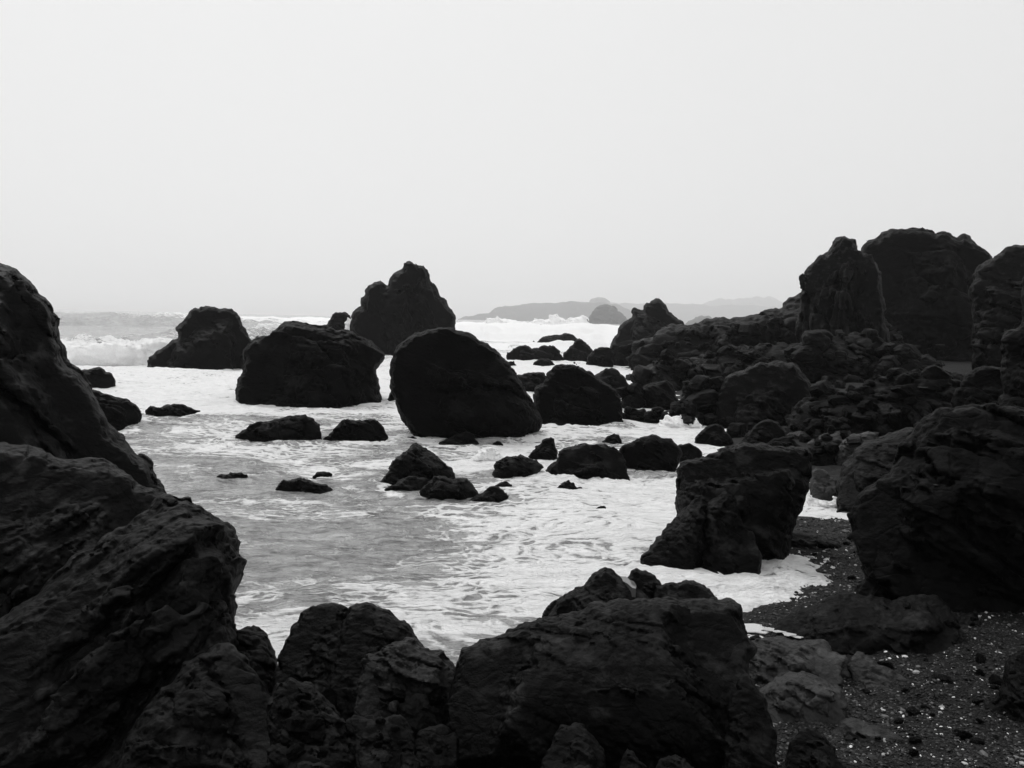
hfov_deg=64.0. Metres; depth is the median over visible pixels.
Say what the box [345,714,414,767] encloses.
shore rock
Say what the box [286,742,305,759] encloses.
loose boulder
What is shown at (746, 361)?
loose boulder
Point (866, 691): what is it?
loose boulder
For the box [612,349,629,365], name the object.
shore rock
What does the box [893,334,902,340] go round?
loose boulder
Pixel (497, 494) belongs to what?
sea rock
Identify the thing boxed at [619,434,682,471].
boulder
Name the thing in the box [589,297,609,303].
hilltop
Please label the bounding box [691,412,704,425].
loose boulder
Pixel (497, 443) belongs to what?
sea rock
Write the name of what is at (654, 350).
loose boulder
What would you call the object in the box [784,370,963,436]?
rock pile
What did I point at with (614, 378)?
shore rock
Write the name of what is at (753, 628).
sea foam
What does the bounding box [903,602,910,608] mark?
loose boulder
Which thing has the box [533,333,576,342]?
sea rock
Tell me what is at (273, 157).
sky
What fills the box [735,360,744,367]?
loose boulder
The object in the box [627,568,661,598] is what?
boulder
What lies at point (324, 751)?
loose boulder
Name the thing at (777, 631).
sea foam
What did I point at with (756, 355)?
loose boulder
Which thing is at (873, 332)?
loose boulder
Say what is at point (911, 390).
loose boulder
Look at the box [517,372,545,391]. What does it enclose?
sea rock
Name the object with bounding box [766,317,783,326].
loose boulder
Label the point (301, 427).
sea rock
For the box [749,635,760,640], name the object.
shore rock
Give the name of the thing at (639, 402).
loose boulder
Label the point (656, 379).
rock ledge
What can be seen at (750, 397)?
boulder
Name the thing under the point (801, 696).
shore rock
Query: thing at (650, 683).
boulder
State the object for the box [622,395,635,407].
loose boulder
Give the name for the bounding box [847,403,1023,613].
boulder
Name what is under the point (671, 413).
loose boulder
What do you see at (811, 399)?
loose boulder
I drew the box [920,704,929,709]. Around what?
loose boulder
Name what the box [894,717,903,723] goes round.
loose boulder
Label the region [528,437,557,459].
sea rock
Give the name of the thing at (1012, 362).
cliff
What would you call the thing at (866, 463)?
rock slab
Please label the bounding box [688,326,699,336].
loose boulder
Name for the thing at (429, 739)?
shore rock
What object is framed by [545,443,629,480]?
boulder
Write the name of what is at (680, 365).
loose boulder
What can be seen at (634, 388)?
loose boulder
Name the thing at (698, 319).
sea stack
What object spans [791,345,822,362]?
loose boulder
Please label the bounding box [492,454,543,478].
sea rock
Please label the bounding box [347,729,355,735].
loose boulder
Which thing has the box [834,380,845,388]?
loose boulder
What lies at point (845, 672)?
shore rock
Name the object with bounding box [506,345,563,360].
sea rock
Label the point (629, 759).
shore rock
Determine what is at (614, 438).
sea rock
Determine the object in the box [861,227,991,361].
rock dome
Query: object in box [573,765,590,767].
shore rock
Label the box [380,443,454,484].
boulder
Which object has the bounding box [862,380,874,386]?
loose boulder
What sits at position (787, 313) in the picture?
rocky ridge
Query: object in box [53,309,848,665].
water
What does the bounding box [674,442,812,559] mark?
boulder
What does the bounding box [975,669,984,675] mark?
loose boulder
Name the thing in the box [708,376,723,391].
loose boulder
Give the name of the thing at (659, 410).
loose boulder
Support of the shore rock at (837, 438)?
on the beach
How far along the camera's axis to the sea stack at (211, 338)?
61.80 m
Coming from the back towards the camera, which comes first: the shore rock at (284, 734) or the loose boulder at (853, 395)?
the loose boulder at (853, 395)
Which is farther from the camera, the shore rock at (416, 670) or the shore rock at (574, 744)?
the shore rock at (416, 670)
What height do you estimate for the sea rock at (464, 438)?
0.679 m
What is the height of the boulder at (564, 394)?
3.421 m
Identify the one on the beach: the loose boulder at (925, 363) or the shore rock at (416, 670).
the shore rock at (416, 670)
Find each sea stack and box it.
[147,306,250,369]
[350,261,455,354]
[587,304,626,323]
[610,298,684,347]
[685,315,711,324]
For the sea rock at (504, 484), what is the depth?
19.52 m
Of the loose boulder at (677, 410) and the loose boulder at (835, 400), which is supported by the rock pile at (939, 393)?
the loose boulder at (835, 400)
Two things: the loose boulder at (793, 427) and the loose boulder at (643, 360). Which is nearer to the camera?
the loose boulder at (793, 427)
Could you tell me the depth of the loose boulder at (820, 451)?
23.10 m
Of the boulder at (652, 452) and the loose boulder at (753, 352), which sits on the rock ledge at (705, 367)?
the loose boulder at (753, 352)
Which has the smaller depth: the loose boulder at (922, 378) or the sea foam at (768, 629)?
the sea foam at (768, 629)
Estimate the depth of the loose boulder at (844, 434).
25.37 m
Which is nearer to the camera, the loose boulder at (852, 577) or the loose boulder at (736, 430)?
the loose boulder at (852, 577)
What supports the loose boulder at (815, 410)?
on the rock pile at (939, 393)
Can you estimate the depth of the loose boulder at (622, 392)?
37.24 m
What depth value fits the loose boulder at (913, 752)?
6.98 m
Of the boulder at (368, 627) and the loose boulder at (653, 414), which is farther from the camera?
the loose boulder at (653, 414)
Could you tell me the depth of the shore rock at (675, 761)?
5.10 m
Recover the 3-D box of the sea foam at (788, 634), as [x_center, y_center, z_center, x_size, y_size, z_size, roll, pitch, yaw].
[3.416,3.074,10.077,0.180,0.004,0.130,1,5,-11]
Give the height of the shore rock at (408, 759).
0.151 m
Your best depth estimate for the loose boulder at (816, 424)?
27.22 m
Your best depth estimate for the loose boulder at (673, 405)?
32.39 m
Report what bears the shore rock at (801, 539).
on the beach
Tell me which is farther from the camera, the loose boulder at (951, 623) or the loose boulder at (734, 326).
the loose boulder at (734, 326)
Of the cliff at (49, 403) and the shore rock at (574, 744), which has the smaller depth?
the shore rock at (574, 744)
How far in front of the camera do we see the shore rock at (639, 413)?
32.96 m
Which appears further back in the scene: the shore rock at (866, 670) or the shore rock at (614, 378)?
the shore rock at (614, 378)
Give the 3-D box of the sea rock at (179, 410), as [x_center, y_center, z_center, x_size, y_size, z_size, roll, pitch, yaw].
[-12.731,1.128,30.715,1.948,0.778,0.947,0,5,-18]
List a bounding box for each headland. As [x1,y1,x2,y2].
[457,301,631,320]
[610,302,775,323]
[704,296,782,308]
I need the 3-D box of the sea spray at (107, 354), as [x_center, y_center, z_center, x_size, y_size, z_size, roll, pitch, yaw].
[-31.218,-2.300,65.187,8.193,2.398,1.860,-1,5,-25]
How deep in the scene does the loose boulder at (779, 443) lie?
25.53 m
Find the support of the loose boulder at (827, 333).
on the rock ledge at (705, 367)
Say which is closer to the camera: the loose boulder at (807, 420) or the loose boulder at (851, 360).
the loose boulder at (807, 420)
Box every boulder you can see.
[0,442,163,617]
[115,642,270,767]
[235,321,384,408]
[272,603,348,709]
[275,696,289,714]
[276,693,283,698]
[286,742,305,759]
[290,716,304,725]
[295,693,305,701]
[318,747,328,757]
[327,602,422,720]
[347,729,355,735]
[374,716,385,724]
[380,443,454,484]
[388,688,405,703]
[389,327,542,437]
[390,725,399,731]
[444,596,757,767]
[533,362,623,425]
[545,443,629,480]
[548,567,649,616]
[611,340,633,354]
[616,387,628,397]
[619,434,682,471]
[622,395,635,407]
[624,406,631,412]
[626,353,656,367]
[627,383,643,396]
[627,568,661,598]
[628,365,652,384]
[631,393,645,408]
[632,340,645,347]
[635,344,665,357]
[640,498,707,569]
[642,380,678,410]
[643,416,657,422]
[644,411,656,417]
[651,407,664,414]
[652,580,717,599]
[660,349,675,361]
[661,341,667,347]
[661,410,674,419]
[670,402,679,409]
[672,359,688,370]
[674,406,681,415]
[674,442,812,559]
[676,330,684,334]
[678,401,697,415]
[682,375,709,396]
[683,416,693,425]
[686,389,718,410]
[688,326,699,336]
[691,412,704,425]
[694,424,732,446]
[698,331,707,339]
[701,491,762,574]
[703,351,711,358]
[703,413,716,423]
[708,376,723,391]
[710,359,716,363]
[716,345,734,356]
[716,360,811,429]
[719,417,725,425]
[720,334,727,340]
[721,673,777,767]
[723,367,732,376]
[725,329,733,336]
[726,422,748,437]
[730,323,738,333]
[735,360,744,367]
[738,322,761,337]
[741,419,786,443]
[742,358,752,364]
[748,350,759,354]
[752,353,760,357]
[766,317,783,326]
[773,441,786,446]
[783,347,796,358]
[789,425,797,430]
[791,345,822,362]
[799,433,811,442]
[801,330,830,351]
[803,418,812,422]
[804,425,814,434]
[808,397,817,401]
[808,405,823,415]
[809,380,835,397]
[810,419,825,430]
[816,448,824,453]
[818,329,832,340]
[821,376,842,384]
[821,435,832,440]
[823,442,839,454]
[827,395,852,406]
[827,427,835,433]
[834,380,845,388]
[835,330,842,333]
[839,424,850,430]
[839,430,848,439]
[842,374,863,382]
[842,408,851,417]
[844,732,858,739]
[845,339,851,344]
[846,384,855,391]
[846,435,862,444]
[847,357,855,362]
[847,391,860,398]
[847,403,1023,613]
[847,575,856,579]
[853,386,874,394]
[855,338,871,347]
[855,732,866,738]
[856,400,875,413]
[861,328,878,340]
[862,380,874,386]
[862,688,870,694]
[863,410,878,415]
[866,331,873,340]
[867,342,880,355]
[872,336,884,344]
[874,360,893,376]
[876,345,889,357]
[877,660,893,668]
[878,355,900,367]
[884,342,897,354]
[886,392,902,400]
[887,368,909,376]
[889,331,897,340]
[890,384,924,397]
[892,343,921,359]
[892,353,903,361]
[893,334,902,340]
[893,373,912,385]
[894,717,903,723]
[901,359,922,371]
[901,688,909,692]
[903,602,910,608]
[906,707,921,715]
[908,372,919,378]
[909,736,921,743]
[909,748,918,756]
[910,369,920,372]
[916,359,942,367]
[919,373,931,381]
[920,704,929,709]
[921,354,935,361]
[921,365,951,380]
[931,674,953,683]
[943,619,960,628]
[951,365,1002,407]
[955,730,972,740]
[969,737,984,744]
[970,616,977,620]
[972,699,983,704]
[975,653,985,663]
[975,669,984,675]
[988,674,1001,685]
[990,684,998,689]
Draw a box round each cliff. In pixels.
[0,263,166,493]
[997,276,1023,407]
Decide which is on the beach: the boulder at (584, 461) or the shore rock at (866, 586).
the shore rock at (866, 586)
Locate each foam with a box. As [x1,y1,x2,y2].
[620,576,635,597]
[745,623,768,633]
[763,627,773,630]
[773,630,785,632]
[783,632,796,635]
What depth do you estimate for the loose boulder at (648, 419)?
32.58 m
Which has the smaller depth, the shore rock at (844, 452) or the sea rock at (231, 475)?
the sea rock at (231, 475)
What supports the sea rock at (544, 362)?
in the water
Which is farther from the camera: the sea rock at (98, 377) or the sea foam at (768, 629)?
the sea rock at (98, 377)
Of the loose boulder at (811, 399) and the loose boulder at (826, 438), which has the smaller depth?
the loose boulder at (826, 438)
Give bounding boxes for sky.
[0,0,1023,318]
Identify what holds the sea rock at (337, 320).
in the water
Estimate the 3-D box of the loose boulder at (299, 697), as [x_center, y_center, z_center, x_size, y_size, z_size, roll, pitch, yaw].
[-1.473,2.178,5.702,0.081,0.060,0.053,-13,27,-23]
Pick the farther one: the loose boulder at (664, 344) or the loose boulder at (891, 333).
the loose boulder at (664, 344)
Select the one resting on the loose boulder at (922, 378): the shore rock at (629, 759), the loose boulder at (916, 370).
the loose boulder at (916, 370)
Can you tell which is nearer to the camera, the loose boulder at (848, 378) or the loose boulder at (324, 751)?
the loose boulder at (324, 751)
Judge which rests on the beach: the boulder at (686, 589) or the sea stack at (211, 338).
the boulder at (686, 589)
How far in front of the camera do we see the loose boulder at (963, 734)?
7.36 m
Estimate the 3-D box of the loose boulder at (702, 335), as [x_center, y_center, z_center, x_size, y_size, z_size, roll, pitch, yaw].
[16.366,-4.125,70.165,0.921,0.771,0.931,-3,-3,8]
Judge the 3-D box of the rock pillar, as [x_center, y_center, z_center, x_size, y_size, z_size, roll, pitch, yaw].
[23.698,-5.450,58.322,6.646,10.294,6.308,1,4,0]
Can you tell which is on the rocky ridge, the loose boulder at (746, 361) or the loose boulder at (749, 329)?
the loose boulder at (749, 329)
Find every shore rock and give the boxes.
[236,625,277,695]
[266,677,354,767]
[296,761,330,767]
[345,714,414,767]
[354,637,455,742]
[400,751,419,767]
[414,724,458,767]
[540,722,605,767]
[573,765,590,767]
[595,368,628,388]
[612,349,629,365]
[620,749,646,767]
[625,408,660,422]
[655,754,693,767]
[678,443,701,461]
[748,636,847,688]
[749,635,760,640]
[759,671,847,724]
[767,436,799,446]
[770,592,959,654]
[785,726,845,767]
[786,429,821,439]
[791,530,841,548]
[806,428,850,445]
[808,442,836,465]
[809,468,837,500]
[832,717,903,741]
[835,431,878,464]
[841,665,849,678]
[847,651,906,689]
[854,576,895,599]
[958,612,980,626]
[985,649,1023,722]
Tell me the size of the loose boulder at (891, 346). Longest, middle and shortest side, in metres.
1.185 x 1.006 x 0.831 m
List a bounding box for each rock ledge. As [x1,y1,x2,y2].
[640,365,683,390]
[646,331,901,385]
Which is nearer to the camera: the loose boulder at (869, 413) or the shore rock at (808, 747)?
the shore rock at (808, 747)
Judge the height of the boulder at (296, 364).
5.240 m
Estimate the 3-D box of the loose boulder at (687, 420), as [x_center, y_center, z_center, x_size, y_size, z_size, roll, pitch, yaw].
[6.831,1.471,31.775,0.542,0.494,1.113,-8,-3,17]
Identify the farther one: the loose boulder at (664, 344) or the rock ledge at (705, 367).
the loose boulder at (664, 344)
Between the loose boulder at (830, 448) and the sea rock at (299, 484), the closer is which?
the sea rock at (299, 484)
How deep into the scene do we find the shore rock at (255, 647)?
7.63 m
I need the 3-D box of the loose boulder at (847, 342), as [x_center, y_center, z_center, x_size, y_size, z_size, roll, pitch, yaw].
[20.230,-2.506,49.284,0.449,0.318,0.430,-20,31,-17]
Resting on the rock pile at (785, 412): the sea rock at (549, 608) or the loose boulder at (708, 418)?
the loose boulder at (708, 418)
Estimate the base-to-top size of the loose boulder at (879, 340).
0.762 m
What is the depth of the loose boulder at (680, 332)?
70.90 m
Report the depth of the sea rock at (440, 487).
18.34 m
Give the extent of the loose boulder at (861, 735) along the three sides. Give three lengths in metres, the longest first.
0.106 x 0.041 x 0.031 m
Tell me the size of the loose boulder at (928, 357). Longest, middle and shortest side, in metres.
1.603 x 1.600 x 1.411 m
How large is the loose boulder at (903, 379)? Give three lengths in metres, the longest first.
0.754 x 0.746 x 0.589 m
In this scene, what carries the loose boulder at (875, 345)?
on the rock ledge at (705, 367)
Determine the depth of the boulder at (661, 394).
37.41 m
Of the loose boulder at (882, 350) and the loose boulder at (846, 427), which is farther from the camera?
the loose boulder at (882, 350)
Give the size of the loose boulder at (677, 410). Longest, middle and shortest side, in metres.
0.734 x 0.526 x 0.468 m
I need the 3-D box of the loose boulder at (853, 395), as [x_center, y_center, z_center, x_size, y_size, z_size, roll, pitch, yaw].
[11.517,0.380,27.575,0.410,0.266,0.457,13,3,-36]
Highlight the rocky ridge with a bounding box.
[631,292,891,369]
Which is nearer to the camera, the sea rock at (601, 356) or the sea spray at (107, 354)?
the sea spray at (107, 354)
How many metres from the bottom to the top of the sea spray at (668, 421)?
1.057 m
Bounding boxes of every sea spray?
[66,340,167,365]
[255,324,279,328]
[344,317,350,329]
[468,447,509,460]
[479,314,591,324]
[508,343,521,347]
[657,412,701,427]
[807,495,836,507]
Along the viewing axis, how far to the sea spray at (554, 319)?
418.90 m
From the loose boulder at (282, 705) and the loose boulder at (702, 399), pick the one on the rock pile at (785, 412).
the loose boulder at (702, 399)
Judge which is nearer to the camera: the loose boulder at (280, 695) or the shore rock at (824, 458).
the loose boulder at (280, 695)
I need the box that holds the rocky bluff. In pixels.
[968,245,1023,369]
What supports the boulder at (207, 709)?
on the beach
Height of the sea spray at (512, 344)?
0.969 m
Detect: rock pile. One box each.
[679,389,840,428]
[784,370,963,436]
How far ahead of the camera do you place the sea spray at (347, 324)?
95.03 m
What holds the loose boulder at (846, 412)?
on the rock pile at (939, 393)
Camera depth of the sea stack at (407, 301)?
86.77 m
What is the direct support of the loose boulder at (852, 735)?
on the beach
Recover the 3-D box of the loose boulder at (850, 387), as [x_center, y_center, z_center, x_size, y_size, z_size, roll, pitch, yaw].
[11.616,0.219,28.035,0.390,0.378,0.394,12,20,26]
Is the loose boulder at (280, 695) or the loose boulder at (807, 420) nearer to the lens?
the loose boulder at (280, 695)
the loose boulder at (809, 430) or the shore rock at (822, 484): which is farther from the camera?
the loose boulder at (809, 430)
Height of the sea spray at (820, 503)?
0.414 m
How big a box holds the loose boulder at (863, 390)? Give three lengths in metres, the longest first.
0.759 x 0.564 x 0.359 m
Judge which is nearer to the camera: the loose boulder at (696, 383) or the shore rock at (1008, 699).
the shore rock at (1008, 699)
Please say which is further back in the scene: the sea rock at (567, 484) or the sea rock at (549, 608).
the sea rock at (567, 484)
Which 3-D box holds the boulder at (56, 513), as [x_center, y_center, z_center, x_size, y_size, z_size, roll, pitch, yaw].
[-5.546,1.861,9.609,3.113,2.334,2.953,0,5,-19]
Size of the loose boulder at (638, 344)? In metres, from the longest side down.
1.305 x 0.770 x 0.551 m
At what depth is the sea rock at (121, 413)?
27.40 m
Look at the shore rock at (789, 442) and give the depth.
25.72 m
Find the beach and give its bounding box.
[625,360,1023,767]
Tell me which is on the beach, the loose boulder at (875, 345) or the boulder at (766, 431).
the boulder at (766, 431)
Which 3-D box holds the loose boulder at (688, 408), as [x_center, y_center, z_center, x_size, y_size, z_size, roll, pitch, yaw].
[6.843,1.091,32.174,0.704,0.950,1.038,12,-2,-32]
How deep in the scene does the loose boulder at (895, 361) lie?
46.98 m
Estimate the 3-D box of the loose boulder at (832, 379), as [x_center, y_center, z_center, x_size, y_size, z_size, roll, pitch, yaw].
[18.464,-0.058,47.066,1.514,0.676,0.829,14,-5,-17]
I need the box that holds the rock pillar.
[795,236,890,342]
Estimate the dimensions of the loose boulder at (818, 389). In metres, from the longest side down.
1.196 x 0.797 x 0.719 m
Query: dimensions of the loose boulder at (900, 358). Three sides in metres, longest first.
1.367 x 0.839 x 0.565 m
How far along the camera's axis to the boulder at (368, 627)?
7.31 m
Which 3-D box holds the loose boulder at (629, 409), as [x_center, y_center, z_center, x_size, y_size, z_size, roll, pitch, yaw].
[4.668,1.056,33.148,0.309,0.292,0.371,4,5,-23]
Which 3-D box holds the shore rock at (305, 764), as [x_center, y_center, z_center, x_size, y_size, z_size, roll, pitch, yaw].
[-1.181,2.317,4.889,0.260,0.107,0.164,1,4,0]
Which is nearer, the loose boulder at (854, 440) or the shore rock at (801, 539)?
the shore rock at (801, 539)
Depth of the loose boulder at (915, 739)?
7.24 m
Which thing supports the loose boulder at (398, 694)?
on the shore rock at (416, 670)
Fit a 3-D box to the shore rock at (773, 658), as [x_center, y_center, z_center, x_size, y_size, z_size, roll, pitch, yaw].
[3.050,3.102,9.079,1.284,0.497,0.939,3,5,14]
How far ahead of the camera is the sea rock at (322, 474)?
20.40 m
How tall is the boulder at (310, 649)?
1.092 m
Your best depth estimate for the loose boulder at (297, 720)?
5.51 m
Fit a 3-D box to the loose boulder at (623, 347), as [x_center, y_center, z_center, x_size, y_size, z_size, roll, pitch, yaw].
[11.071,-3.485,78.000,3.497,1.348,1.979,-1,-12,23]
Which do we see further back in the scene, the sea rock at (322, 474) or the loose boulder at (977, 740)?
the sea rock at (322, 474)
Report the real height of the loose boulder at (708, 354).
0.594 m
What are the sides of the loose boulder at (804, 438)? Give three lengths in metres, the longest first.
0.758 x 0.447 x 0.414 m
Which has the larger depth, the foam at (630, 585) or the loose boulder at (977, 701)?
the foam at (630, 585)
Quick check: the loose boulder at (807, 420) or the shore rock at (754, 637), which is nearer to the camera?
the shore rock at (754, 637)
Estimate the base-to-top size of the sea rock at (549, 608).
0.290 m
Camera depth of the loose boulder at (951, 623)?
9.75 m
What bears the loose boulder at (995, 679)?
on the beach
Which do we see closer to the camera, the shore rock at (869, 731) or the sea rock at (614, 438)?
the shore rock at (869, 731)
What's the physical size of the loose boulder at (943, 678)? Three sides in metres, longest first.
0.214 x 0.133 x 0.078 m
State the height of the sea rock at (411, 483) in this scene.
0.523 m
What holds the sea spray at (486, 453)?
on the water
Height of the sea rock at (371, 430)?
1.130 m
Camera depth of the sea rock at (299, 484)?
18.59 m
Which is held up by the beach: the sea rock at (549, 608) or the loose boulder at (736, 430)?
the loose boulder at (736, 430)
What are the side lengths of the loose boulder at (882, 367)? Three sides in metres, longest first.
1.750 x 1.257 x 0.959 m
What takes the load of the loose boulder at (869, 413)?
on the rock pile at (939, 393)
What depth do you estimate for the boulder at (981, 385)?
22.59 m
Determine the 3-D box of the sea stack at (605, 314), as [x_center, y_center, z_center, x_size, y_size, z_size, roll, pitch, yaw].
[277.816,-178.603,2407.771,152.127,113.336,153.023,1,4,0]
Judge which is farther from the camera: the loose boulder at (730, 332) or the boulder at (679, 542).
the loose boulder at (730, 332)
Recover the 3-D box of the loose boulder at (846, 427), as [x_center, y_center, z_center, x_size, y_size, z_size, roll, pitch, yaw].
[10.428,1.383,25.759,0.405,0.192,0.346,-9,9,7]
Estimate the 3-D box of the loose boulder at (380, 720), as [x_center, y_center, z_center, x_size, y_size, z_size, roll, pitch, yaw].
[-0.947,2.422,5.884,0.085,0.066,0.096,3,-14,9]
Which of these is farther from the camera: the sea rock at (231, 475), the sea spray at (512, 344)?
the sea spray at (512, 344)
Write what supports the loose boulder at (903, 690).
on the beach
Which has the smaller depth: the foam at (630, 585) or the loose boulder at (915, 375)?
the foam at (630, 585)
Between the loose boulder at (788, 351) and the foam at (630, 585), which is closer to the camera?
the foam at (630, 585)
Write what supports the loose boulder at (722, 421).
on the loose boulder
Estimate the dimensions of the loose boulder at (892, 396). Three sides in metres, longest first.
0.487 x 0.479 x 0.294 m
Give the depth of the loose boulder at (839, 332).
50.40 m
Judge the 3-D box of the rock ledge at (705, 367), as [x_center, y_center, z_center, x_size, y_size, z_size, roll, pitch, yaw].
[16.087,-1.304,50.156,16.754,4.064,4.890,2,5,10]
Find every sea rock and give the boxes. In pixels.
[82,367,115,388]
[93,390,141,430]
[145,404,199,416]
[217,472,247,478]
[235,414,321,441]
[240,336,264,369]
[275,477,332,493]
[312,471,331,478]
[323,419,387,441]
[327,312,350,330]
[384,476,428,490]
[388,392,394,400]
[419,476,478,499]
[438,431,478,444]
[469,486,508,502]
[492,441,502,445]
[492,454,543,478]
[495,481,511,486]
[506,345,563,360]
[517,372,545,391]
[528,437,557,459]
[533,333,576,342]
[533,359,554,365]
[542,599,557,616]
[557,480,581,489]
[563,338,592,361]
[586,347,613,366]
[602,433,621,443]
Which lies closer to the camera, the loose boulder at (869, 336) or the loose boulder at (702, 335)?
the loose boulder at (869, 336)
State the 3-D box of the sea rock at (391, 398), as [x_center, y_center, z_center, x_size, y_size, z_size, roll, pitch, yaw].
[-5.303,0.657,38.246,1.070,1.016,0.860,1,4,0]
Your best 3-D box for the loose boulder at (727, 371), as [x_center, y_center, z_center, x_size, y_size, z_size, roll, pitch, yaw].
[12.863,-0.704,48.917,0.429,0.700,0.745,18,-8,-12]
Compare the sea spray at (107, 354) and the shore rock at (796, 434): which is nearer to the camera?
the shore rock at (796, 434)
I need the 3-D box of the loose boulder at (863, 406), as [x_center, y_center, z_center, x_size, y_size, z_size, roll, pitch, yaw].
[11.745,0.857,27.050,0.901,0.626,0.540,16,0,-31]
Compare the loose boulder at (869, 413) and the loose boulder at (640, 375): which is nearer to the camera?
the loose boulder at (869, 413)
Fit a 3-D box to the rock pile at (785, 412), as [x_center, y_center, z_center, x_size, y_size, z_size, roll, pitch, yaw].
[10.718,1.102,31.552,9.000,2.612,3.166,3,5,16]
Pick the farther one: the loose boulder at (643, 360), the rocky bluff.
the loose boulder at (643, 360)
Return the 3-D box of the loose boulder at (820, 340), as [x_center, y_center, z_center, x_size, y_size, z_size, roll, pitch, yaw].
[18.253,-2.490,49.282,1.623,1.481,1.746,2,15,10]
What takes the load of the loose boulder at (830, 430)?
on the shore rock at (837, 438)
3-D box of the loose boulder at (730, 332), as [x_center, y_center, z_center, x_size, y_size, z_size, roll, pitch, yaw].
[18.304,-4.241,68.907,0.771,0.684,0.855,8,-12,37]
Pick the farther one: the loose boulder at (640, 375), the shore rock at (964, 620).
the loose boulder at (640, 375)
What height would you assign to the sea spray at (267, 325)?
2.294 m
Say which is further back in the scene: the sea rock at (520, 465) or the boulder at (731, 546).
the sea rock at (520, 465)
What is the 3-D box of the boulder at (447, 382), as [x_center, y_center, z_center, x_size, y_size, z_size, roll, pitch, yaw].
[-1.579,0.156,28.523,5.317,4.236,3.987,1,4,0]
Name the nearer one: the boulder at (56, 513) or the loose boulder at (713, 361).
the boulder at (56, 513)
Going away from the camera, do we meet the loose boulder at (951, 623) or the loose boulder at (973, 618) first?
the loose boulder at (951, 623)
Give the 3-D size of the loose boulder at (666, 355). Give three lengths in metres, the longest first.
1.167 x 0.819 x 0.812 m
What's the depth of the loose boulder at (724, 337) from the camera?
68.48 m
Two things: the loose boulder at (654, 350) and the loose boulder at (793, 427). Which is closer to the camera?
the loose boulder at (793, 427)
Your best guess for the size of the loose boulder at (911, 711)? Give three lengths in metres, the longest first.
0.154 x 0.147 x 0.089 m
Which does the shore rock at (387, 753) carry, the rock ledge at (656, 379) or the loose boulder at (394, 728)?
the loose boulder at (394, 728)
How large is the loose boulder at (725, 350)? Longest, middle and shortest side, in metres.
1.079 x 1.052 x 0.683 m
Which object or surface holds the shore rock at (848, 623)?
on the beach
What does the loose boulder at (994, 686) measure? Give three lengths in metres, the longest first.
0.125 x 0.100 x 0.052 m
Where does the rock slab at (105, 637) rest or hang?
on the beach
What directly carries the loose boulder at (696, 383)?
on the rock pile at (785, 412)
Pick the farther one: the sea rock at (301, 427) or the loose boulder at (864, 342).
the loose boulder at (864, 342)
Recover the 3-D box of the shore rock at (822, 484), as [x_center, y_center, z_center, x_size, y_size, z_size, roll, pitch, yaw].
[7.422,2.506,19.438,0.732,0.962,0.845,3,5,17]
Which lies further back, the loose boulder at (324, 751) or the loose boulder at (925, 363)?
the loose boulder at (925, 363)
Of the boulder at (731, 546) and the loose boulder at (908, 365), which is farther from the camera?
the loose boulder at (908, 365)
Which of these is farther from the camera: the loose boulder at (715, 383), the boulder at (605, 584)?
the loose boulder at (715, 383)
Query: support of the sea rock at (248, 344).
in the water
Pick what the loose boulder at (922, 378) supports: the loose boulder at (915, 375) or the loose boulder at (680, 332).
the loose boulder at (915, 375)
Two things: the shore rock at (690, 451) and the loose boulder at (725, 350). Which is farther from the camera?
the loose boulder at (725, 350)
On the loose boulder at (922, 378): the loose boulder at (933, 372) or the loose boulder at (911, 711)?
the loose boulder at (933, 372)
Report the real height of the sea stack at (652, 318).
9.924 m
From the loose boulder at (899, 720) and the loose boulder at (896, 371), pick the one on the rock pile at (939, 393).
the loose boulder at (896, 371)
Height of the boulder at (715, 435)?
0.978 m
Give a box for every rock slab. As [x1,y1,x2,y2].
[0,493,246,767]
[836,427,913,512]
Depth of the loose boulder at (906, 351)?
47.50 m
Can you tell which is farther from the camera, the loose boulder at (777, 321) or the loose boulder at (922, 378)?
the loose boulder at (777, 321)
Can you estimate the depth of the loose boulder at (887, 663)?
8.97 m
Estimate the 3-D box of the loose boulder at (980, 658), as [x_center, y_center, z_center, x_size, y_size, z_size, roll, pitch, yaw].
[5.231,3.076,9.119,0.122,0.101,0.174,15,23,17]
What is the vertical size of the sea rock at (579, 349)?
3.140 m

